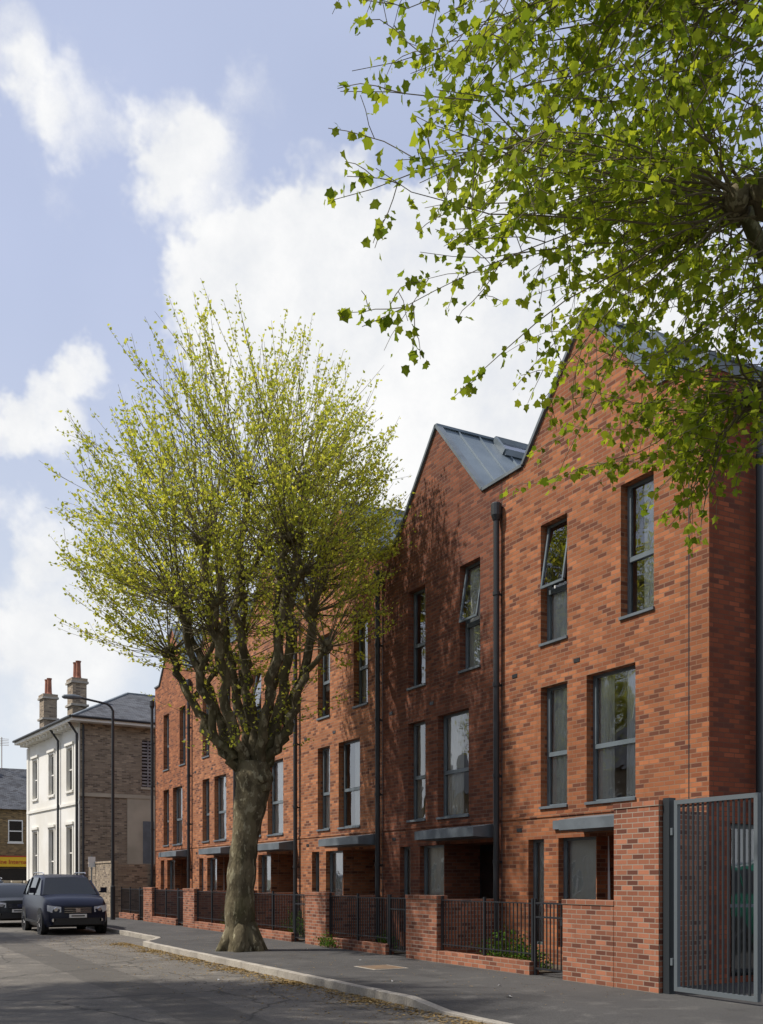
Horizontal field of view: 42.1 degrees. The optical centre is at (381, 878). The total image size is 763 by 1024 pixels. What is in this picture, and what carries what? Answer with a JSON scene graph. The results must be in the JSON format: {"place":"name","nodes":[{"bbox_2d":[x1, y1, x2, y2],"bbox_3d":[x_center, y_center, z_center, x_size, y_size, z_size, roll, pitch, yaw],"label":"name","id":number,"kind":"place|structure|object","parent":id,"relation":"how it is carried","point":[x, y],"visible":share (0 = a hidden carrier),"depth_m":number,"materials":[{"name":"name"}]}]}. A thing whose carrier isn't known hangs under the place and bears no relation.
{"place":"outdoors","nodes":[
{"label":"outdoors","id":0,"kind":"place"},
{"bbox_2d":[89,861,154,917],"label":"boundary wall","id":1,"kind":"structure","parent":0,"point":[133,876],"depth_m":41.16,"materials":[{"name":"brick"}]},
{"bbox_2d":[0,920,482,1023],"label":"road","id":2,"kind":"structure","parent":0,"point":[40,983],"depth_m":14.98,"materials":[{"name":"grey asphalt"}]},
{"bbox_2d":[0,737,26,882],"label":"corner shop","id":3,"kind":"structure","parent":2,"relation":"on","point":[13,811],"depth_m":71.25,"materials":[{"name":"brown brick"}]},
{"bbox_2d":[0,856,26,866],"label":"shop sign","id":4,"kind":"object","parent":3,"relation":"attached to","point":[13,861],"visible":0.57,"depth_m":70.77,"materials":[{"name":"yellow"}]},
{"bbox_2d":[7,820,23,843],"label":"window frames","id":5,"kind":"structure","parent":3,"relation":"in","point":[9,842],"depth_m":71.08,"materials":[{"name":"white paint"}]},
{"bbox_2d":[9,821,21,840],"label":"window glass","id":6,"kind":"structure","parent":3,"relation":"in","point":[13,825],"depth_m":71.10,"materials":[{"name":"black"}]},
{"bbox_2d":[0,883,26,920],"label":"parked car","id":7,"kind":"object","parent":2,"relation":"on","point":[11,897],"visible":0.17,"depth_m":35.20,"materials":[{"name":"grey paint"}]},
{"bbox_2d":[22,872,106,934],"bbox_3d":[-10.382,0.785,32.307,2.390,1.986,4.790,0,0,-29],"label":"parked suv","id":8,"kind":"object","parent":2,"relation":"on","point":[64,900],"visible":0.99,"depth_m":30.84,"materials":[{"name":"black paint"}]},
{"bbox_2d":[86,926,511,1023],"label":"kerb","id":9,"kind":"structure","parent":2,"relation":"on","point":[394,997],"depth_m":15.98,"materials":[{"name":"concrete"}]},
{"bbox_2d":[5,931,645,1023],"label":"leaf litter","id":10,"kind":"object","parent":2,"relation":"on","point":[283,982],"visible":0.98,"depth_m":16.20,"materials":[{"name":"brown plant"}]},
{"bbox_2d":[0,0,762,768],"label":"sky","id":11,"kind":"structure","parent":0,"point":[150,150],"materials":[{"name":"blue"}]},
{"bbox_2d":[107,917,762,1023],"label":"pavement","id":12,"kind":"structure","parent":0,"point":[479,995],"depth_m":14.44,"materials":[{"name":"concrete"}]},
{"bbox_2d":[2,880,27,883],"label":"boundary wall","id":13,"kind":"structure","parent":12,"relation":"on","point":[9,881],"depth_m":51.27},
{"bbox_2d":[62,694,114,919],"bbox_3d":[-11.260,-2.720,38.167,2.018,8.639,0.197,0,0,-29],"label":"street lamp","id":14,"kind":"object","parent":12,"relation":"on","point":[112,886],"visible":1,"depth_m":38.55,"materials":[{"name":"grey metal"}]},
{"bbox_2d":[26,723,154,880],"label":"walls","id":15,"kind":"structure","parent":12,"relation":"on","point":[132,820],"depth_m":46.38,"materials":[{"name":"white paint"}]},
{"bbox_2d":[35,748,71,874],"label":"sash frames","id":16,"kind":"structure","parent":15,"relation":"attached to","point":[53,830],"depth_m":49.21,"materials":[{"name":"white paint"}]},
{"bbox_2d":[50,722,83,874],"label":"downpipes","id":17,"kind":"object","parent":15,"relation":"attached to","point":[76,795],"visible":0.76,"depth_m":45.07,"materials":[{"name":"grey metal"}]},
{"bbox_2d":[12,692,154,747],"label":"hipped slate roof","id":18,"kind":"structure","parent":15,"relation":"on","point":[132,709],"depth_m":47.07,"materials":[{"name":"tile"}]},
{"bbox_2d":[37,678,58,727],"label":"chimney stack","id":19,"kind":"object","parent":18,"relation":"on","point":[47,699],"visible":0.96,"depth_m":51.90,"materials":[{"name":"brick"}]},
{"bbox_2d":[65,660,88,714],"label":"chimney stack","id":20,"kind":"object","parent":18,"relation":"on","point":[76,684],"visible":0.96,"depth_m":47.76,"materials":[{"name":"brick"}]},
{"bbox_2d":[36,741,150,874],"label":"window glass","id":21,"kind":"object","parent":15,"relation":"attached to","point":[71,789],"visible":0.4,"depth_m":47.00,"materials":[{"name":"black glass"}]},
{"bbox_2d":[142,741,153,786],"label":"shutter","id":22,"kind":"object","parent":15,"relation":"attached to","point":[147,763],"visible":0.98,"depth_m":46.83,"materials":[{"name":"grey wood"}]},
{"bbox_2d":[88,856,94,880],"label":"parking sign","id":23,"kind":"object","parent":12,"relation":"on","point":[91,861],"visible":0.57,"depth_m":43.19,"materials":[{"name":"grey metal"}]},
{"bbox_2d":[119,887,182,921],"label":"garden wall","id":24,"kind":"structure","parent":12,"relation":"on","point":[148,903],"depth_m":36.70,"materials":[{"name":"brick"}]},
{"bbox_2d":[121,887,139,913],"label":"garden railings","id":25,"kind":"object","parent":24,"relation":"on","point":[127,899],"visible":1,"depth_m":39.41,"materials":[{"name":"black metal"}]},
{"bbox_2d":[140,887,142,919],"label":"garden gate","id":26,"kind":"structure","parent":24,"relation":"attached to","point":[141,903],"depth_m":37.94,"materials":[{"name":"black metal"}]},
{"bbox_2d":[155,631,213,890],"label":"walls","id":27,"kind":"structure","parent":12,"relation":"on","point":[168,690],"depth_m":39.40,"materials":[{"name":"red brick"}]},
{"bbox_2d":[150,700,171,886],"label":"downpipes","id":28,"kind":"object","parent":27,"relation":"attached to","point":[152,703],"visible":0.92,"depth_m":41.24,"materials":[{"name":"grey metal"}]},
{"bbox_2d":[154,625,190,857],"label":"lead trim and canopy","id":29,"kind":"structure","parent":27,"relation":"attached to","point":[175,854],"depth_m":38.21,"materials":[{"name":"grey metal"}]},
{"bbox_2d":[167,707,185,888],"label":"window frames","id":30,"kind":"structure","parent":27,"relation":"attached to","point":[184,747],"depth_m":39.16,"materials":[{"name":"grey metal"}]},
{"bbox_2d":[173,789,181,888],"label":"curtains","id":31,"kind":"object","parent":30,"relation":"attached to","point":[180,815],"visible":0.02,"depth_m":39.11,"materials":[{"name":"fabric"}]},
{"bbox_2d":[172,625,201,665],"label":"zinc roof","id":32,"kind":"structure","parent":27,"relation":"attached to","point":[181,638],"depth_m":39.06,"materials":[{"name":"grey metal"}]},
{"bbox_2d":[152,888,225,927],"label":"garden wall","id":33,"kind":"structure","parent":12,"relation":"on","point":[189,906],"depth_m":32.36,"materials":[{"name":"brick"}]},
{"bbox_2d":[154,888,177,918],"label":"garden railings","id":34,"kind":"object","parent":33,"relation":"on","point":[173,902],"visible":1,"depth_m":35.09,"materials":[{"name":"black metal"}]},
{"bbox_2d":[178,888,182,925],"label":"garden gate","id":35,"kind":"structure","parent":33,"relation":"attached to","point":[180,906],"depth_m":33.60,"materials":[{"name":"black metal"}]},
{"bbox_2d":[192,617,237,890],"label":"walls","id":36,"kind":"structure","parent":12,"relation":"on","point":[203,770],"depth_m":35.52,"materials":[{"name":"red brick"}]},
{"bbox_2d":[186,650,238,887],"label":"downpipes","id":37,"kind":"object","parent":36,"relation":"attached to","point":[188,793],"visible":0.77,"depth_m":36.91,"materials":[{"name":"grey metal"}]},
{"bbox_2d":[191,594,236,854],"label":"lead trim and canopy","id":38,"kind":"structure","parent":36,"relation":"attached to","point":[224,850],"depth_m":33.54,"materials":[{"name":"grey metal"}]},
{"bbox_2d":[202,694,228,890],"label":"window frames","id":39,"kind":"structure","parent":36,"relation":"attached to","point":[220,812],"depth_m":35.50,"materials":[{"name":"grey metal"}]},
{"bbox_2d":[213,777,225,890],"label":"curtains","id":40,"kind":"object","parent":39,"relation":"attached to","point":[223,808],"visible":0.02,"depth_m":34.74,"materials":[{"name":"fabric"}]},
{"bbox_2d":[228,597,252,637],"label":"zinc roof","id":41,"kind":"structure","parent":36,"relation":"attached to","point":[238,614],"depth_m":34.57,"materials":[{"name":"grey metal"}]},
{"bbox_2d":[40,280,421,951],"bbox_3d":[-3.251,-5.603,22.105,8.336,14.675,7.979,0,0,-29],"label":"plane tree","id":42,"kind":"object","parent":12,"relation":"on","point":[296,526],"visible":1,"depth_m":21.07,"materials":[{"name":"green plant"}]},
{"bbox_2d":[229,673,260,834],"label":"rooms","id":43,"kind":"object","parent":12,"relation":"on","point":[259,706],"visible":0.16,"depth_m":36.33,"materials":[{"name":"paint"}]},
{"bbox_2d":[194,890,297,931],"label":"garden wall","id":44,"kind":"structure","parent":12,"relation":"on","point":[218,927],"depth_m":28.08,"materials":[{"name":"brick"}]},
{"bbox_2d":[197,889,225,922],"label":"garden railings","id":45,"kind":"object","parent":44,"relation":"on","point":[213,906],"visible":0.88,"depth_m":30.73,"materials":[{"name":"black metal"}]},
{"bbox_2d":[239,569,298,893],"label":"walls","id":46,"kind":"structure","parent":12,"relation":"on","point":[282,862],"depth_m":30.27,"materials":[{"name":"red brick"}]},
{"bbox_2d":[233,616,299,924],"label":"downpipes","id":47,"kind":"object","parent":46,"relation":"attached to","point":[234,785],"visible":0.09,"depth_m":28.31,"materials":[{"name":"grey metal"}]},
{"bbox_2d":[247,556,296,851],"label":"lead trim and canopy","id":48,"kind":"structure","parent":46,"relation":"attached to","point":[277,846],"depth_m":28.85,"materials":[{"name":"grey metal"}]},
{"bbox_2d":[254,560,314,892],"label":"window frames","id":49,"kind":"structure","parent":46,"relation":"attached to","point":[274,802],"depth_m":30.48,"materials":[{"name":"grey metal"}]},
{"bbox_2d":[265,695,288,892],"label":"curtains","id":50,"kind":"object","parent":49,"relation":"attached to","point":[278,797],"visible":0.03,"depth_m":30.33,"materials":[{"name":"fabric"}]},
{"bbox_2d":[259,892,380,946],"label":"garden wall","id":51,"kind":"structure","parent":12,"relation":"on","point":[317,914],"depth_m":23.75,"materials":[{"name":"brick"}]},
{"bbox_2d":[254,890,293,932],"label":"garden railings","id":52,"kind":"object","parent":51,"relation":"on","point":[272,925],"visible":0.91,"depth_m":26.31,"materials":[{"name":"black metal"}]},
{"bbox_2d":[294,892,304,941],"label":"garden gate","id":53,"kind":"structure","parent":51,"relation":"attached to","point":[296,915],"depth_m":24.93,"materials":[{"name":"black metal"}]},
{"bbox_2d":[313,930,339,947],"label":"weeds","id":54,"kind":"object","parent":12,"relation":"on","point":[326,943],"visible":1,"depth_m":22.95,"materials":[{"name":"green plant"}]},
{"bbox_2d":[326,690,329,715],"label":"rooms","id":55,"kind":"object","parent":12,"relation":"on","point":[327,704],"visible":0.13,"depth_m":32.69,"materials":[{"name":"paint"}]},
{"bbox_2d":[299,510,381,942],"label":"walls","id":56,"kind":"structure","parent":12,"relation":"on","point":[346,721],"depth_m":26.16,"materials":[{"name":"red brick"}]},
{"bbox_2d":[293,563,382,933],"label":"downpipes","id":57,"kind":"object","parent":56,"relation":"attached to","point":[295,808],"visible":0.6,"depth_m":28.23,"materials":[{"name":"grey metal"}]},
{"bbox_2d":[299,505,377,846],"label":"lead trim and canopy","id":58,"kind":"structure","parent":56,"relation":"attached to","point":[357,840],"depth_m":24.84,"materials":[{"name":"grey metal"}]},
{"bbox_2d":[316,509,403,891],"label":"window frames","id":59,"kind":"structure","parent":56,"relation":"attached to","point":[325,683],"depth_m":26.80,"materials":[{"name":"grey metal"}]},
{"bbox_2d":[326,620,367,894],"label":"curtains","id":60,"kind":"object","parent":59,"relation":"attached to","point":[337,873],"visible":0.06,"depth_m":26.40,"materials":[{"name":"fabric"}]},
{"bbox_2d":[345,501,401,549],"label":"zinc roof","id":61,"kind":"structure","parent":56,"relation":"attached to","point":[394,535],"depth_m":26.23,"materials":[{"name":"grey metal"}]},
{"bbox_2d":[181,923,562,973],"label":"garden soil","id":62,"kind":"structure","parent":12,"relation":"on","point":[540,972],"depth_m":17.92,"materials":[{"name":"brown soil"}]},
{"bbox_2d":[283,907,302,936],"bbox_3d":[-2.228,1.089,26.529,0.706,1.034,1.234,0,0,-29],"label":"garden shrub","id":63,"kind":"object","parent":62,"relation":"on","point":[291,923],"visible":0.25,"depth_m":26.49,"materials":[{"name":"green plant"}]},
{"bbox_2d":[373,930,400,951],"bbox_3d":[0.159,1.319,21.613,0.504,0.575,0.744,0,0,-29],"label":"garden shrub","id":64,"kind":"object","parent":62,"relation":"on","point":[384,941],"visible":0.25,"depth_m":21.58,"materials":[{"name":"green plant"}]},
{"bbox_2d":[475,924,551,968],"bbox_3d":[2.383,1.218,17.854,0.643,0.779,2.153,0,0,-29],"label":"garden shrub","id":65,"kind":"object","parent":62,"relation":"on","point":[504,954],"visible":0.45,"depth_m":17.91,"materials":[{"name":"green plant"}]},
{"bbox_2d":[510,942,552,970],"bbox_3d":[2.647,1.347,17.232,0.519,0.521,0.924,0,0,-29],"label":"garden shrub","id":66,"kind":"object","parent":62,"relation":"on","point":[527,957],"visible":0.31,"depth_m":17.18,"materials":[{"name":"green plant"}]},
{"bbox_2d":[354,965,405,969],"bbox_3d":[-0.009,1.605,17.877,0.700,0.029,0.800,0,0,-29],"label":"inspection cover","id":67,"kind":"object","parent":12,"relation":"on","point":[377,967],"visible":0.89,"depth_m":17.75,"materials":[{"name":"stone"}]},
{"bbox_2d":[347,595,424,825],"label":"rooms","id":68,"kind":"object","parent":12,"relation":"on","point":[350,783],"visible":0.18,"depth_m":26.51,"materials":[{"name":"paint"}]},
{"bbox_2d":[326,895,499,961],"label":"garden wall","id":69,"kind":"structure","parent":12,"relation":"on","point":[423,927],"depth_m":19.39,"materials":[{"name":"brick"}]},
{"bbox_2d":[329,893,388,943],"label":"garden railings","id":70,"kind":"object","parent":69,"relation":"on","point":[349,933],"visible":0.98,"depth_m":22.05,"materials":[{"name":"black metal"}]},
{"bbox_2d":[389,894,405,954],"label":"garden gate","id":71,"kind":"structure","parent":69,"relation":"attached to","point":[390,922],"depth_m":20.59,"materials":[{"name":"black metal"}]},
{"bbox_2d":[382,429,501,954],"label":"walls","id":72,"kind":"structure","parent":12,"relation":"on","point":[452,526],"depth_m":21.81,"materials":[{"name":"red brick"}]},
{"bbox_2d":[373,570,433,941],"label":"downpipes","id":73,"kind":"object","parent":72,"relation":"attached to","point":[378,719],"visible":0.76,"depth_m":23.90,"materials":[{"name":"grey metal"}]},
{"bbox_2d":[382,424,501,840],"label":"lead trim and canopy","id":74,"kind":"structure","parent":72,"relation":"attached to","point":[464,832],"depth_m":20.86,"materials":[{"name":"grey metal"}]},
{"bbox_2d":[404,436,527,931],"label":"window frames","id":75,"kind":"structure","parent":72,"relation":"attached to","point":[500,443],"depth_m":22.29,"materials":[{"name":"grey metal"}]},
{"bbox_2d":[408,565,479,898],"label":"curtains","id":76,"kind":"object","parent":75,"relation":"attached to","point":[455,799],"visible":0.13,"depth_m":21.67,"materials":[{"name":"fabric"}]},
{"bbox_2d":[420,535,566,812],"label":"window panes","id":77,"kind":"object","parent":75,"relation":"in","point":[558,547],"visible":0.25,"depth_m":22.30,"materials":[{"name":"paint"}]},
{"bbox_2d":[436,423,524,491],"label":"zinc roof","id":78,"kind":"structure","parent":72,"relation":"attached to","point":[488,461],"depth_m":21.75,"materials":[{"name":"grey metal"}]},
{"bbox_2d":[480,845,492,898],"bbox_3d":[2.604,0.430,21.118,0.110,2.340,1.890,0,0,-29],"label":"front door","id":79,"kind":"structure","parent":72,"relation":"attached to","point":[486,871],"depth_m":21.75,"materials":[{"name":"black metal"}]},
{"bbox_2d":[437,899,613,986],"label":"garden wall","id":80,"kind":"structure","parent":12,"relation":"on","point":[588,941],"depth_m":15.27,"materials":[{"name":"brick"}]},
{"bbox_2d":[441,896,533,961],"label":"garden railings","id":81,"kind":"object","parent":80,"relation":"on","point":[484,901],"visible":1,"depth_m":17.64,"materials":[{"name":"black metal"}]},
{"bbox_2d":[534,898,562,974],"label":"garden gate","id":82,"kind":"structure","parent":80,"relation":"attached to","point":[535,933],"depth_m":16.17,"materials":[{"name":"black metal"}]},
{"bbox_2d":[324,0,762,557],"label":"plane tree","id":83,"kind":"object","parent":12,"relation":"on","point":[686,205],"visible":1,"depth_m":8.66,"materials":[{"name":"green plant"}]},
{"bbox_2d":[502,318,709,964],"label":"walls","id":84,"kind":"structure","parent":12,"relation":"on","point":[652,646],"depth_m":17.42,"materials":[{"name":"red brick"}]},
{"bbox_2d":[491,387,762,982],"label":"downpipes","id":85,"kind":"object","parent":84,"relation":"attached to","point":[496,511],"visible":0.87,"depth_m":15.32,"materials":[{"name":"grey metal"}]},
{"bbox_2d":[501,315,762,831],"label":"lead trim and canopy","id":86,"kind":"structure","parent":84,"relation":"attached to","point":[604,822],"depth_m":16.74,"materials":[{"name":"grey metal"}]},
{"bbox_2d":[533,331,753,944],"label":"window frames","id":87,"kind":"structure","parent":84,"relation":"attached to","point":[632,559],"depth_m":18.06,"materials":[{"name":"grey metal"}]},
{"bbox_2d":[538,480,653,941],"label":"window panes","id":88,"kind":"object","parent":87,"relation":"attached to","point":[581,869],"visible":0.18,"depth_m":17.65,"materials":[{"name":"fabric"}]},
{"bbox_2d":[606,321,687,385],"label":"zinc roof","id":89,"kind":"structure","parent":84,"relation":"attached to","point":[643,346],"depth_m":17.51,"materials":[{"name":"grey metal"}]},
{"bbox_2d":[552,484,753,969],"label":"rooms","id":90,"kind":"object","parent":12,"relation":"on","point":[621,685],"visible":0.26,"depth_m":18.02,"materials":[{"name":"paint"}]},
{"bbox_2d":[613,800,705,992],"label":"brick pier wall","id":91,"kind":"structure","parent":12,"relation":"on","point":[638,896],"depth_m":14.27,"materials":[{"name":"red brick"}]},
{"bbox_2d":[663,792,760,1001],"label":"driveway gate","id":92,"kind":"structure","parent":12,"relation":"on","point":[671,895],"depth_m":13.17,"materials":[{"name":"grey metal"}]},
{"bbox_2d":[709,367,755,984],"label":"gable end wall","id":93,"kind":"structure","parent":12,"relation":"on","point":[732,653],"depth_m":15.18,"materials":[{"name":"red brick"}]}
]}

